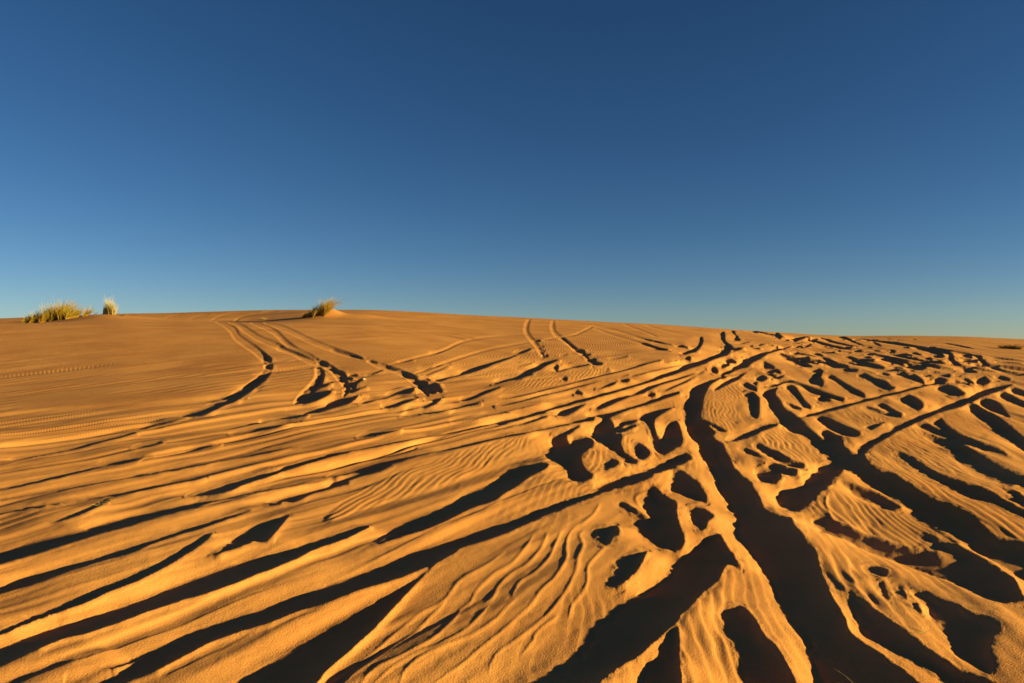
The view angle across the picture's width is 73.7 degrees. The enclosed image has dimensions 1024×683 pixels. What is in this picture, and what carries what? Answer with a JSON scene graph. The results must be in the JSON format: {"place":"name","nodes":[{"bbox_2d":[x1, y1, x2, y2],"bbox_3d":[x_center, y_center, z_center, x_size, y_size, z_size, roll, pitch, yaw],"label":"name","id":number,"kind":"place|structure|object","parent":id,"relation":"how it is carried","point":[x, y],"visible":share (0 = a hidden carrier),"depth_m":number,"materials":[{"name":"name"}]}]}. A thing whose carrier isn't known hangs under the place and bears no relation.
{"place":"outdoors","nodes":[
{"label":"outdoors","id":0,"kind":"place"},
{"bbox_2d":[0,309,1023,682],"bbox_3d":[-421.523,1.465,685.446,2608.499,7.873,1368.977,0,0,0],"label":"sand dune","id":1,"kind":"structure","parent":0,"point":[432,497],"depth_m":5.93,"materials":[{"name":"orange sand"}]},
{"bbox_2d":[22,291,106,322],"bbox_3d":[-25.139,-1.942,38.600,4.690,2.020,2.298,0,0,0],"label":"grass bush","id":2,"kind":"object","parent":1,"relation":"on","point":[52,313],"visible":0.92,"depth_m":38.28,"materials":[{"name":"plant"}]},
{"bbox_2d":[103,293,118,314],"bbox_3d":[-23.453,-2.316,40.005,1.332,1.594,0.780,0,0,15],"label":"grass tuft","id":3,"kind":"object","parent":1,"relation":"on","point":[108,309],"visible":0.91,"depth_m":39.93,"materials":[{"name":"plant"}]},
{"bbox_2d":[302,294,343,317],"bbox_3d":[-10.142,-1.981,38.077,3.016,1.455,1.657,0,0,25],"label":"grass bush","id":4,"kind":"object","parent":1,"relation":"on","point":[326,307],"visible":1,"depth_m":37.86,"materials":[{"name":"plant"}]},
{"bbox_2d":[0,0,1023,338],"label":"sky","id":5,"kind":"structure","parent":0,"point":[815,167],"materials":[{"name":"blue"}]},
{"bbox_2d":[997,344,1023,349],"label":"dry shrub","id":6,"kind":"object","parent":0,"point":[1004,346],"visible":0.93,"depth_m":35.47,"materials":[{"name":"brown plant"}]}
]}

